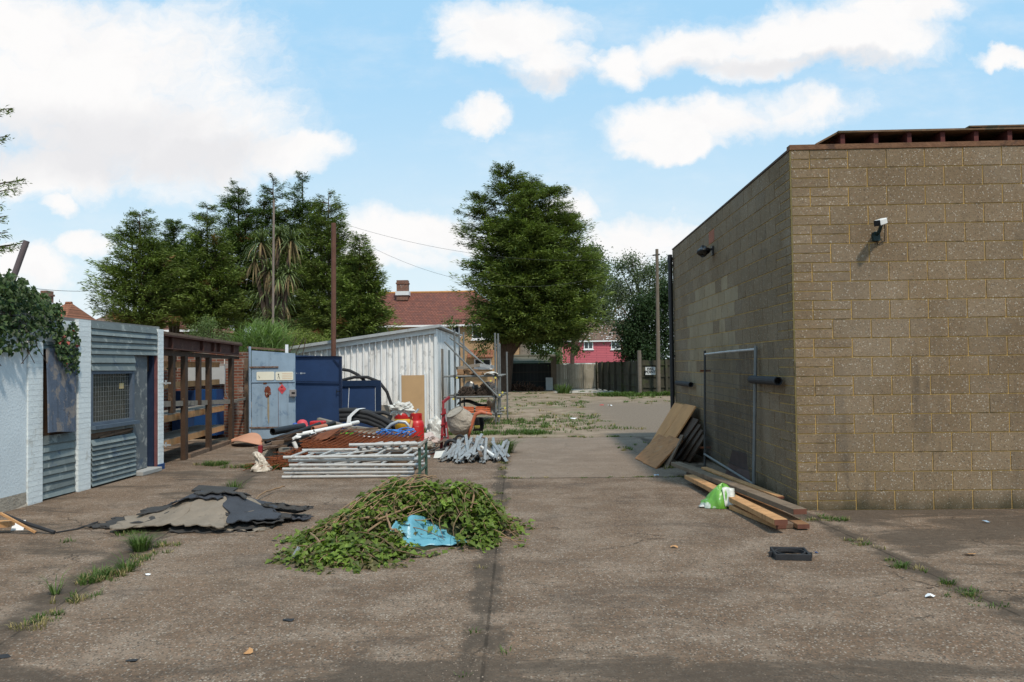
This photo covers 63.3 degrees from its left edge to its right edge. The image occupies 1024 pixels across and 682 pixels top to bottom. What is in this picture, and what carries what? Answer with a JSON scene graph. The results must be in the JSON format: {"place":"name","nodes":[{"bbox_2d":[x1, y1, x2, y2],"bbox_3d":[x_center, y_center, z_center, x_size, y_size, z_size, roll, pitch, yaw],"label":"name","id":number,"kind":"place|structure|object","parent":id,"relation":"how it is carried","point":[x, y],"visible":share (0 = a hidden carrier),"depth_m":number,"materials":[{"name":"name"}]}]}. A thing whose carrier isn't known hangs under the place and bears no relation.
{"place":"outdoors","nodes":[
{"label":"outdoors","id":0,"kind":"place"},
{"bbox_2d":[394,413,410,431],"bbox_3d":[-2.437,1.826,18.635,0.420,0.420,0.416,-1,-2,2],"label":"bucket","id":1,"kind":"object","parent":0,"point":[404,416],"visible":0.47,"depth_m":18.46,"materials":[{"name":"plastic"}]},
{"bbox_2d":[388,401,414,416],"bbox_3d":[-2.463,1.522,18.565,0.660,0.391,0.372,-1,-2,2],"label":"sack","id":2,"kind":"object","parent":1,"relation":"on","point":[398,407],"visible":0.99,"depth_m":18.45,"materials":[{"name":"plastic"}]},
{"bbox_2d":[338,280,530,385],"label":"brick house","id":3,"kind":"structure","parent":0,"point":[415,309],"depth_m":75.59,"materials":[{"name":"red tile"}]},
{"bbox_2d":[0,379,1023,681],"bbox_3d":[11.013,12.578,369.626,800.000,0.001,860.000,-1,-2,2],"label":"ground","id":4,"kind":"structure","parent":0,"point":[756,595],"depth_m":6.50,"materials":[{"name":"concrete"}]},
{"bbox_2d":[0,333,27,511],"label":"rendered wall","id":5,"kind":"structure","parent":4,"relation":"on","point":[13,411],"depth_m":10.61,"materials":[{"name":"paint"}]},
{"bbox_2d":[0,268,80,374],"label":"ivy","id":6,"kind":"object","parent":5,"relation":"attached to","point":[18,296],"visible":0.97,"depth_m":10.95,"materials":[{"name":"green plant"}]},
{"bbox_2d":[0,105,32,256],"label":"edge conifer","id":7,"kind":"object","parent":4,"relation":"on","point":[9,246],"visible":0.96,"depth_m":14.57,"materials":[{"name":"green plant"}]},
{"bbox_2d":[12,240,29,279],"bbox_3d":[-7.933,0.339,12.837,0.940,3.806,0.090,-1,-2,2],"label":"tilted pole","id":8,"kind":"object","parent":4,"relation":"on","point":[20,257],"visible":0.45,"depth_m":12.84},
{"bbox_2d":[40,290,95,319],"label":"bungalow","id":9,"kind":"object","parent":4,"relation":"on","point":[71,309],"visible":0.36,"depth_m":56.23,"materials":[{"name":"orange tile"}]},
{"bbox_2d":[0,310,170,505],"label":"site hut","id":10,"kind":"object","parent":4,"relation":"on","point":[98,419],"visible":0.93,"depth_m":12.56,"materials":[{"name":"white paint"}]},
{"bbox_2d":[91,371,139,429],"bbox_3d":[-6.281,0.909,13.114,0.150,0.882,1.379,-1,-2,2],"label":"window","id":11,"kind":"structure","parent":10,"relation":"in","point":[112,392],"depth_m":13.13,"materials":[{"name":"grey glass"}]},
{"bbox_2d":[132,355,146,469],"bbox_3d":[-6.315,1.196,14.059,0.035,1.929,0.545,-1,-2,0],"label":"door","id":12,"kind":"structure","parent":10,"relation":"in","point":[140,430],"depth_m":14.09,"materials":[{"name":"metal"}]},
{"bbox_2d":[104,551,144,571],"bbox_3d":[-3.337,1.928,7.229,0.501,0.162,0.449,-1,-2,2],"label":"grass tuft","id":13,"kind":"object","parent":4,"relation":"on","point":[120,566],"visible":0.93,"depth_m":7.25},
{"bbox_2d":[100,511,168,526],"bbox_3d":[-4.147,1.954,9.523,1.038,0.234,0.640,-1,-2,-7],"label":"roofing felt","id":14,"kind":"object","parent":4,"relation":"on","point":[114,520],"visible":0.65,"depth_m":9.37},
{"bbox_2d":[136,499,184,514],"bbox_3d":[-3.938,1.901,9.824,0.887,0.210,0.583,0,-2,-14],"label":"roofing felt","id":15,"kind":"object","parent":14,"relation":"on","point":[154,509],"visible":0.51,"depth_m":9.68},
{"bbox_2d":[167,491,228,505],"bbox_3d":[-3.640,1.829,9.686,0.677,0.158,0.475,-1,-2,2],"label":"roofing felt","id":16,"kind":"object","parent":15,"relation":"on","point":[209,496],"visible":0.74,"depth_m":9.54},
{"bbox_2d":[194,490,251,498],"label":"roofing felt","id":17,"kind":"object","parent":16,"relation":"on","point":[241,494],"visible":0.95,"depth_m":9.63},
{"bbox_2d":[191,485,237,491],"bbox_3d":[-3.551,1.771,9.922,0.476,0.075,0.223,-1,-2,2],"label":"felt offcut","id":18,"kind":"object","parent":17,"relation":"on","point":[207,487],"visible":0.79,"depth_m":9.93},
{"bbox_2d":[109,498,227,529],"bbox_3d":[-3.745,1.917,9.287,1.324,0.253,0.703,-1,-2,-5],"label":"roofing felt","id":19,"kind":"object","parent":14,"relation":"on","point":[178,510],"visible":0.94,"depth_m":9.30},
{"bbox_2d":[171,495,260,528],"bbox_3d":[-3.286,1.888,9.374,0.698,0.244,1.072,-1,-2,12],"label":"roofing felt","id":20,"kind":"object","parent":19,"relation":"on","point":[206,512],"visible":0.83,"depth_m":9.19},
{"bbox_2d":[77,207,196,329],"bbox_3d":[-17.328,-1.560,38.691,5.367,9.378,5.413,0,-2,-19],"label":"conifer","id":21,"kind":"object","parent":4,"relation":"on","point":[143,261],"visible":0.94,"depth_m":38.02,"materials":[{"name":"green plant"}]},
{"bbox_2d":[111,530,167,551],"bbox_3d":[-3.567,1.941,8.075,0.641,0.192,0.581,-1,-2,2],"label":"grass tuft","id":22,"kind":"object","parent":4,"relation":"on","point":[141,543],"visible":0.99,"depth_m":8.05,"materials":[{"name":"plant"}]},
{"bbox_2d":[142,218,195,369],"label":"conifer","id":23,"kind":"object","parent":4,"relation":"on","point":[172,235],"visible":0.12,"depth_m":42.43,"materials":[{"name":"green plant"}]},
{"bbox_2d":[161,202,252,337],"bbox_3d":[-14.516,-1.761,39.489,4.252,9.751,4.629,1,-2,-41],"label":"conifer","id":24,"kind":"object","parent":4,"relation":"on","point":[203,292],"visible":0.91,"depth_m":39.00,"materials":[{"name":"green plant"}]},
{"bbox_2d":[181,314,236,339],"bbox_3d":[-8.623,0.892,23.474,1.754,3.336,1.000,-1,-2,2],"label":"leafy shrub","id":25,"kind":"object","parent":4,"relation":"on","point":[203,328],"visible":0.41,"depth_m":23.42,"materials":[{"name":"green plant"}]},
{"bbox_2d":[164,331,290,459],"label":"timber store","id":26,"kind":"structure","parent":4,"relation":"on","point":[206,393],"depth_m":18.58,"materials":[{"name":"brown wood"}]},
{"bbox_2d":[206,524,274,532],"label":"roofing felt","id":27,"kind":"object","parent":4,"relation":"on","point":[229,527],"visible":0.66,"depth_m":8.99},
{"bbox_2d":[168,521,264,533],"bbox_3d":[-3.265,1.982,9.155,0.979,0.164,0.597,-1,-2,2],"label":"roofing felt","id":28,"kind":"object","parent":27,"relation":"on","point":[205,530],"visible":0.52,"depth_m":8.99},
{"bbox_2d":[225,511,292,523],"bbox_3d":[-2.853,1.925,9.379,0.685,0.198,0.569,-1,-2,12],"label":"roofing felt","id":29,"kind":"object","parent":28,"relation":"on","point":[282,516],"visible":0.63,"depth_m":9.27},
{"bbox_2d":[222,494,281,523],"bbox_3d":[-3.000,1.879,9.541,0.638,0.221,1.028,0,-2,-25],"label":"roofing felt","id":30,"kind":"object","parent":29,"relation":"on","point":[238,507],"visible":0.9,"depth_m":9.39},
{"bbox_2d":[203,178,287,349],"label":"conifer","id":31,"kind":"object","parent":4,"relation":"on","point":[237,236],"visible":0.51,"depth_m":42.16,"materials":[{"name":"green plant"}]},
{"bbox_2d":[231,433,262,444],"bbox_3d":[-6.104,2.262,19.084,0.641,0.230,1.110,0,-2,-25],"label":"curved board","id":32,"kind":"object","parent":4,"relation":"on","point":[254,438],"visible":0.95,"depth_m":18.96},
{"bbox_2d":[206,312,314,418],"bbox_3d":[-7.159,0.876,22.923,3.968,3.298,3.555,0,-2,-10],"label":"willowy shrub","id":33,"kind":"object","parent":4,"relation":"on","point":[267,335],"visible":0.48,"depth_m":22.60,"materials":[{"name":"green plant"}]},
{"bbox_2d":[250,451,272,471],"bbox_3d":[-4.305,2.054,14.226,0.374,0.330,0.342,-1,-2,2],"label":"plastic bag","id":34,"kind":"object","parent":4,"relation":"on","point":[260,459],"visible":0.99,"depth_m":14.15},
{"bbox_2d":[236,172,297,325],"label":"conifer","id":35,"kind":"object","parent":4,"relation":"on","point":[267,212],"visible":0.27,"depth_m":43.34,"materials":[{"name":"green plant"}]},
{"bbox_2d":[248,346,295,438],"bbox_3d":[-5.907,1.280,20.455,1.189,2.309,0.152,-1,-2,2],"label":"steel door","id":36,"kind":"structure","parent":4,"relation":"on","point":[273,382],"depth_m":20.48,"materials":[{"name":"blue paint"}]},
{"bbox_2d":[272,200,274,323],"bbox_3d":[-7.270,-0.858,25.263,0.136,6.905,0.064,-1,-2,2],"label":"antenna mast","id":37,"kind":"object","parent":4,"relation":"on","point":[273,244],"visible":0.6,"depth_m":25.29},
{"bbox_2d":[236,224,312,331],"bbox_3d":[-9.535,-0.931,33.424,3.140,7.628,2.220,-1,-2,2],"label":"palm","id":38,"kind":"object","parent":4,"relation":"on","point":[281,292],"visible":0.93,"depth_m":33.26,"materials":[{"name":"green plant"}]},
{"bbox_2d":[243,447,334,470],"bbox_3d":[-3.838,2.049,14.847,1.660,0.372,1.652,-1,-2,2],"label":"rusty wire tangle","id":39,"kind":"object","parent":4,"relation":"on","point":[275,460],"visible":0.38,"depth_m":14.49,"materials":[{"name":"metal"}]},
{"bbox_2d":[262,170,327,344],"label":"conifer","id":40,"kind":"object","parent":4,"relation":"on","point":[298,212],"visible":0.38,"depth_m":42.07,"materials":[{"name":"green plant"}]},
{"bbox_2d":[283,514,313,519],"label":"roofing felt","id":41,"kind":"object","parent":4,"relation":"on","point":[299,517],"visible":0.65,"depth_m":9.53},
{"bbox_2d":[261,502,313,513],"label":"roofing felt","id":42,"kind":"object","parent":41,"relation":"on","point":[288,508],"visible":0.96,"depth_m":9.75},
{"bbox_2d":[285,321,330,345],"bbox_3d":[-8.175,1.021,33.239,2.780,3.645,1.510,-1,-2,2],"label":"leafy shrub","id":43,"kind":"object","parent":4,"relation":"on","point":[310,339],"visible":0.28,"depth_m":33.15,"materials":[{"name":"green plant"}]},
{"bbox_2d":[295,355,342,428],"bbox_3d":[-5.067,1.397,21.696,1.251,2.068,0.115,-1,-2,2],"label":"steel door","id":44,"kind":"structure","parent":4,"relation":"on","point":[318,386],"depth_m":21.71,"materials":[{"name":"blue paint"}]},
{"bbox_2d":[285,190,364,337],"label":"conifer","id":45,"kind":"object","parent":4,"relation":"on","point":[319,278],"visible":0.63,"depth_m":40.06,"materials":[{"name":"green plant"}]},
{"bbox_2d":[331,223,335,355],"bbox_3d":[-5.112,-0.435,23.785,0.176,5.915,0.140,-1,-2,2],"label":"steel pole","id":46,"kind":"object","parent":4,"relation":"on","point":[333,289],"visible":0.6,"depth_m":23.76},
{"bbox_2d":[282,466,421,478],"bbox_3d":[-2.595,2.162,13.708,2.090,0.057,1.160,-1,-2,1],"label":"ladder frame","id":47,"kind":"object","parent":4,"relation":"on","point":[293,476],"visible":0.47,"depth_m":13.14,"materials":[{"name":"metal"}]},
{"bbox_2d":[284,462,424,473],"bbox_3d":[-2.559,2.101,13.719,2.090,0.057,1.160,-1,-2,3],"label":"ladder frame","id":48,"kind":"object","parent":47,"relation":"on","point":[354,472],"visible":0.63,"depth_m":13.15,"materials":[{"name":"metal"}]},
{"bbox_2d":[282,459,423,470],"bbox_3d":[-2.580,2.044,13.708,2.090,0.057,1.160,0,-2,2],"label":"ladder frame","id":49,"kind":"object","parent":48,"relation":"on","point":[344,468],"visible":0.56,"depth_m":13.15,"materials":[{"name":"metal"}]},
{"bbox_2d":[289,455,429,466],"bbox_3d":[-2.468,1.978,13.695,2.090,0.057,1.160,-1,-2,3],"label":"ladder frame","id":50,"kind":"object","parent":49,"relation":"on","point":[343,464],"visible":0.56,"depth_m":13.14,"materials":[{"name":"metal"}]},
{"bbox_2d":[288,450,428,461],"bbox_3d":[-2.505,1.912,13.787,2.090,0.057,1.160,-1,-2,2],"label":"ladder frame","id":51,"kind":"object","parent":50,"relation":"on","point":[353,459],"visible":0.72,"depth_m":13.24,"materials":[{"name":"metal"}]},
{"bbox_2d":[283,447,423,458],"bbox_3d":[-2.579,1.849,13.734,2.090,0.058,1.160,-1,-2,1],"label":"ladder frame","id":52,"kind":"object","parent":51,"relation":"on","point":[355,450],"visible":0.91,"depth_m":13.46,"materials":[{"name":"metal"}]},
{"bbox_2d":[313,231,404,338],"bbox_3d":[-6.747,-1.002,37.343,4.081,7.906,3.640,-1,-2,2],"label":"conifer","id":53,"kind":"object","parent":4,"relation":"on","point":[358,280],"visible":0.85,"depth_m":36.78,"materials":[{"name":"green plant"}]},
{"bbox_2d":[342,380,380,428],"bbox_3d":[-4.201,1.783,23.170,1.100,1.361,0.095,-1,-2,2],"label":"blue door","id":54,"kind":"structure","parent":4,"relation":"on","point":[365,394],"depth_m":23.17,"materials":[{"name":"blue paint"}]},
{"bbox_2d":[339,407,394,429],"bbox_3d":[-3.508,2.009,20.495,1.456,0.746,0.516,-1,-2,2],"label":"pipe bundle","id":55,"kind":"object","parent":4,"relation":"on","point":[378,419],"visible":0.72,"depth_m":20.32,"materials":[{"name":"black plastic"}]},
{"bbox_2d":[290,324,461,426],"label":"corrugated shed","id":56,"kind":"structure","parent":4,"relation":"on","point":[413,366],"depth_m":24.37,"materials":[{"name":"white paint"}]},
{"bbox_2d":[352,446,422,468],"bbox_3d":[-2.191,2.066,14.717,1.100,0.300,1.000,-1,-2,2],"label":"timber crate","id":57,"kind":"object","parent":4,"relation":"on","point":[400,451],"visible":0.29,"depth_m":14.22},
{"bbox_2d":[255,474,534,574],"bbox_3d":[-1.558,1.784,9.451,3.782,0.695,4.864,-1,-2,2],"label":"cuttings heap","id":58,"kind":"object","parent":4,"relation":"on","point":[358,536],"visible":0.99,"depth_m":8.24,"materials":[{"name":"green plant"}]},
{"bbox_2d":[389,515,466,545],"bbox_3d":[-0.760,1.861,8.190,0.542,0.267,1.041,-2,-2,43],"label":"blue sheet","id":59,"kind":"object","parent":58,"relation":"on","point":[426,538],"visible":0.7,"depth_m":8.16,"materials":[{"name":"plastic"}]},
{"bbox_2d":[409,413,423,440],"bbox_3d":[-2.010,1.911,17.498,0.328,0.770,0.328,-1,-2,2],"label":"gas cylinder","id":60,"kind":"object","parent":4,"relation":"on","point":[418,425],"visible":0.51,"depth_m":17.39,"materials":[{"name":"red metal"}]},
{"bbox_2d":[417,439,427,480],"bbox_3d":[-1.393,1.862,12.998,0.050,0.585,0.901,-1,-2,1],"label":"rung rack","id":61,"kind":"object","parent":4,"relation":"on","point":[425,455],"visible":0.89,"depth_m":12.94,"materials":[{"name":"metal"}]},
{"bbox_2d":[426,414,443,442],"bbox_3d":[-1.774,2.004,18.992,0.448,0.657,0.442,-1,-2,2],"label":"plastic sack","id":62,"kind":"object","parent":4,"relation":"on","point":[433,426],"visible":0.46,"depth_m":18.87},
{"bbox_2d":[430,396,449,454],"bbox_3d":[-1.450,1.699,16.781,0.395,1.146,0.467,-1,-2,2],"label":"red stand","id":63,"kind":"object","parent":4,"relation":"on","point":[444,426],"visible":0.81,"depth_m":16.72,"materials":[{"name":"paint"}]},
{"bbox_2d":[446,406,491,444],"bbox_3d":[-0.917,1.843,17.836,1.000,0.896,0.744,-1,-2,2],"label":"cement mixer","id":64,"kind":"object","parent":4,"relation":"on","point":[461,421],"visible":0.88,"depth_m":17.71,"materials":[{"name":"metal"}]},
{"bbox_2d":[443,329,507,423],"bbox_3d":[-1.080,1.099,26.438,1.875,2.900,3.370,-1,-2,2],"label":"scaffold rack","id":65,"kind":"object","parent":4,"relation":"on","point":[498,394],"visible":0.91,"depth_m":24.92,"materials":[{"name":"metal"}]},
{"bbox_2d":[6,390,1011,676],"bbox_3d":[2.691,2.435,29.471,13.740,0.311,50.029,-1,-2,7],"label":"weeds","id":66,"kind":"object","parent":4,"relation":"on","point":[97,574],"visible":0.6,"depth_m":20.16,"materials":[{"name":"green plant"}]},
{"bbox_2d":[3,437,1021,681],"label":"grit","id":67,"kind":"object","parent":4,"relation":"on","point":[496,601],"visible":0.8,"depth_m":5.88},
{"bbox_2d":[511,380,544,390],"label":"brushwood heap","id":68,"kind":"object","parent":4,"relation":"on","point":[524,385],"visible":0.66,"depth_m":56.45,"materials":[{"name":"brown plant"}]},
{"bbox_2d":[441,160,616,391],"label":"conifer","id":69,"kind":"object","parent":4,"relation":"on","point":[529,232],"visible":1,"depth_m":54.80,"materials":[{"name":"green plant"}]},
{"bbox_2d":[511,363,550,389],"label":"board fence","id":70,"kind":"object","parent":4,"relation":"on","point":[540,373],"visible":0.52,"depth_m":57.93,"materials":[{"name":"black paint"}]},
{"bbox_2d":[513,354,554,387],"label":"garden shed","id":71,"kind":"structure","parent":4,"relation":"on","point":[521,359],"depth_m":63.53,"materials":[{"name":"metal"}]},
{"bbox_2d":[531,344,569,364],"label":"garden tree","id":72,"kind":"object","parent":4,"relation":"on","point":[557,355],"visible":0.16,"depth_m":87.33,"materials":[{"name":"green plant"}]},
{"bbox_2d":[556,363,597,388],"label":"board fence","id":73,"kind":"object","parent":4,"relation":"on","point":[582,376],"visible":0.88,"depth_m":58.83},
{"bbox_2d":[570,238,624,386],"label":"eucalyptus","id":74,"kind":"object","parent":4,"relation":"on","point":[607,314],"visible":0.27,"depth_m":65.55,"materials":[{"name":"green plant"}]},
{"bbox_2d":[595,360,637,392],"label":"board fence","id":75,"kind":"object","parent":4,"relation":"on","point":[611,376],"visible":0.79,"depth_m":52.24,"materials":[{"name":"wood"}]},
{"bbox_2d":[599,271,673,370],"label":"dark tree","id":76,"kind":"object","parent":4,"relation":"on","point":[641,322],"visible":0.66,"depth_m":49.81,"materials":[{"name":"green plant"}]},
{"bbox_2d":[602,249,672,336],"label":"eucalyptus","id":77,"kind":"object","parent":4,"relation":"on","point":[619,297],"visible":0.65,"depth_m":59.65,"materials":[{"name":"green plant"}]},
{"bbox_2d":[635,434,666,461],"bbox_3d":[2.534,1.983,15.315,0.482,0.404,1.638,-2,-2,28],"label":"leaning board","id":78,"kind":"object","parent":4,"relation":"on","point":[650,447],"visible":0.71,"depth_m":15.48,"materials":[{"name":"wood"}]},
{"bbox_2d":[635,336,669,383],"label":"hedge","id":79,"kind":"object","parent":4,"relation":"on","point":[650,353],"visible":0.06,"depth_m":48.13,"materials":[{"name":"green plant"}]},
{"bbox_2d":[653,249,660,392],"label":"utility pole","id":80,"kind":"object","parent":4,"relation":"on","point":[658,374],"visible":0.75,"depth_m":45.84,"materials":[{"name":"brown wood"}]},
{"bbox_2d":[641,354,674,391],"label":"board fence","id":81,"kind":"object","parent":4,"relation":"on","point":[649,384],"visible":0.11,"depth_m":46.48,"materials":[{"name":"wood"}]},
{"bbox_2d":[643,435,682,468],"bbox_3d":[2.612,1.944,14.625,0.559,0.439,1.590,-2,-2,34],"label":"leaning board","id":82,"kind":"object","parent":4,"relation":"on","point":[659,455],"visible":1,"depth_m":14.64,"materials":[{"name":"wood"}]},
{"bbox_2d":[652,403,683,439],"bbox_3d":[3.099,1.739,16.822,0.740,0.915,1.301,-1,-2,2],"label":"leaning board","id":83,"kind":"object","parent":4,"relation":"on","point":[674,411],"visible":0.57,"depth_m":16.85,"materials":[{"name":"brown wood"}]},
{"bbox_2d":[664,404,695,437],"bbox_3d":[3.104,1.702,15.897,0.755,0.935,1.251,-1,-2,2],"label":"leaning board","id":84,"kind":"object","parent":4,"relation":"on","point":[680,420],"visible":0.64,"depth_m":15.86,"materials":[{"name":"brown wood"}]},
{"bbox_2d":[677,417,698,450],"bbox_3d":[3.143,1.787,15.418,0.546,0.731,0.701,-1,-2,2],"label":"leaning board","id":85,"kind":"object","parent":4,"relation":"on","point":[689,426],"visible":0.36,"depth_m":15.30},
{"bbox_2d":[674,424,701,459],"bbox_3d":[3.173,1.821,15.216,0.477,0.651,0.701,-1,-2,2],"label":"leaning board","id":86,"kind":"object","parent":4,"relation":"on","point":[682,448],"visible":0.64,"depth_m":15.01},
{"bbox_2d":[679,429,703,460],"bbox_3d":[3.203,1.855,15.014,0.407,0.571,0.701,-1,-2,2],"label":"leaning board","id":87,"kind":"object","parent":4,"relation":"on","point":[689,447],"visible":0.57,"depth_m":14.81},
{"bbox_2d":[699,483,734,508],"bbox_3d":[2.501,1.867,10.092,0.455,0.290,0.318,-1,-2,23],"label":"plastic bag","id":88,"kind":"object","parent":4,"relation":"on","point":[718,496],"visible":0.94,"depth_m":9.99,"materials":[{"name":"plastic"}]},
{"bbox_2d":[700,346,757,484],"bbox_3d":[3.265,1.095,12.704,0.222,1.982,2.797,-1,-2,0],"label":"fence panel","id":89,"kind":"object","parent":4,"relation":"on","point":[712,392],"visible":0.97,"depth_m":12.58,"materials":[{"name":"metal"}]},
{"bbox_2d":[725,450,749,480],"bbox_3d":[3.369,1.851,12.292,0.109,0.441,0.860,0,-2,-19],"label":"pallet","id":90,"kind":"object","parent":4,"relation":"on","point":[743,472],"visible":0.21,"depth_m":12.34,"materials":[{"name":"wood"}]},
{"bbox_2d":[729,505,785,528],"bbox_3d":[2.731,1.961,9.299,0.120,0.050,1.233,-1,-2,-8],"label":"plank","id":91,"kind":"object","parent":4,"relation":"on","point":[737,509],"visible":0.64,"depth_m":9.25,"materials":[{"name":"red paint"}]},
{"bbox_2d":[735,491,809,528],"bbox_3d":[2.965,1.994,10.843,0.130,0.050,4.445,-1,-2,-2],"label":"plank","id":92,"kind":"object","parent":4,"relation":"on","point":[799,523],"visible":0.56,"depth_m":9.25,"materials":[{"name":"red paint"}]},
{"bbox_2d":[684,475,787,524],"bbox_3d":[2.659,1.911,10.268,0.140,0.080,3.647,-1,-2,-3],"label":"plank","id":93,"kind":"object","parent":92,"relation":"on","point":[759,511],"visible":0.89,"depth_m":9.38,"materials":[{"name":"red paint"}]},
{"bbox_2d":[671,462,806,514],"bbox_3d":[2.828,1.880,10.999,0.150,0.060,4.399,-1,-2,-6],"label":"plank","id":94,"kind":"object","parent":93,"relation":"on","point":[786,506],"visible":0.97,"depth_m":10.15,"materials":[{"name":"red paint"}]},
{"bbox_2d":[701,467,783,498],"bbox_3d":[3.025,1.870,11.071,0.090,0.130,2.182,0,-2,-12],"label":"plank","id":95,"kind":"object","parent":94,"relation":"on","point":[742,482],"visible":0.89,"depth_m":10.90,"materials":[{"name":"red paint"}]},
{"bbox_2d":[769,547,811,560],"bbox_3d":[2.503,1.912,7.468,0.370,0.055,0.310,-1,-2,9],"label":"drain frame","id":96,"kind":"object","parent":4,"relation":"on","point":[777,553],"visible":1,"depth_m":7.38,"materials":[{"name":"black"}]},
{"bbox_2d":[667,124,1023,509],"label":"block building","id":97,"kind":"structure","parent":4,"relation":"on","point":[890,372],"depth_m":9.83,"materials":[{"name":"concrete"}]},
{"bbox_2d":[871,218,887,244],"bbox_3d":[4.302,-1.291,9.699,0.167,0.298,0.314,-1,-2,18],"label":"security camera","id":98,"kind":"object","parent":97,"relation":"attached to","point":[880,223],"visible":1,"depth_m":9.71,"materials":[{"name":"black plastic"}]},
{"bbox_2d":[0,0,1023,358],"label":"sky","id":99,"kind":"structure","parent":0,"point":[654,114],"materials":[{"name":"blue"}]},
{"bbox_2d":[556,320,625,378],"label":"pink house","id":100,"kind":"structure","parent":0,"point":[598,349],"depth_m":103.71,"materials":[{"name":"brown tile"}]},
{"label":"plastic strip","id":101,"kind":"object","parent":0,"visible":0},
{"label":"black pipe","id":102,"kind":"object","parent":101,"relation":"on","visible":0},
{"bbox_2d":[264,430,294,443],"bbox_3d":[-4.709,1.951,16.948,0.070,0.216,0.978,-1,-2,23],"label":"black pipe","id":103,"kind":"object","parent":102,"relation":"on","point":[268,441],"visible":0.48,"depth_m":16.68,"materials":[{"name":"plastic"}]},
{"bbox_2d":[270,423,305,434],"bbox_3d":[-4.673,1.838,17.350,0.150,0.184,0.982,-2,-2,24],"label":"black pipe","id":104,"kind":"object","parent":103,"relation":"on","point":[280,430],"visible":0.82,"depth_m":17.19,"materials":[{"name":"plastic"}]},
{"bbox_3d":[-2.804,2.026,15.830,2.014,0.189,2.279,-1,-2,2],"label":"rusty mesh sheet","id":105,"kind":"object","parent":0,"visible":0},
{"bbox_2d":[297,440,420,454],"bbox_3d":[-2.831,1.980,15.872,1.919,0.200,2.298,-1,-2,2],"label":"rusty sheet","id":106,"kind":"object","parent":105,"relation":"on","point":[321,451],"visible":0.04,"depth_m":14.91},
{"bbox_2d":[301,433,428,451],"bbox_3d":[-2.723,1.925,15.863,2.014,0.222,2.224,-1,-2,2],"label":"rusty sheet","id":107,"kind":"object","parent":106,"relation":"on","point":[350,436],"visible":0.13,"depth_m":16.21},
{"bbox_2d":[300,430,422,447],"bbox_3d":[-2.796,1.878,15.906,1.918,0.236,2.244,-1,-2,2],"label":"rusty sheet","id":108,"kind":"object","parent":107,"relation":"on","point":[316,445],"visible":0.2,"depth_m":16.03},
{"bbox_2d":[299,427,421,447],"bbox_3d":[-2.822,1.826,15.948,1.918,0.260,2.264,-1,-2,2],"label":"rusty sheet","id":109,"kind":"object","parent":108,"relation":"on","point":[336,441],"visible":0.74,"depth_m":15.87,"materials":[{"name":"metal"}]},
{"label":"short tube","id":110,"kind":"object","parent":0,"visible":0},
{"bbox_2d":[349,442,416,446],"bbox_3d":[-2.188,1.753,14.101,1.152,0.063,0.056,-1,-2,-1],"label":"cross tube","id":111,"kind":"object","parent":110,"relation":"on","point":[382,444],"visible":1,"depth_m":14.08,"materials":[{"name":"metal"}]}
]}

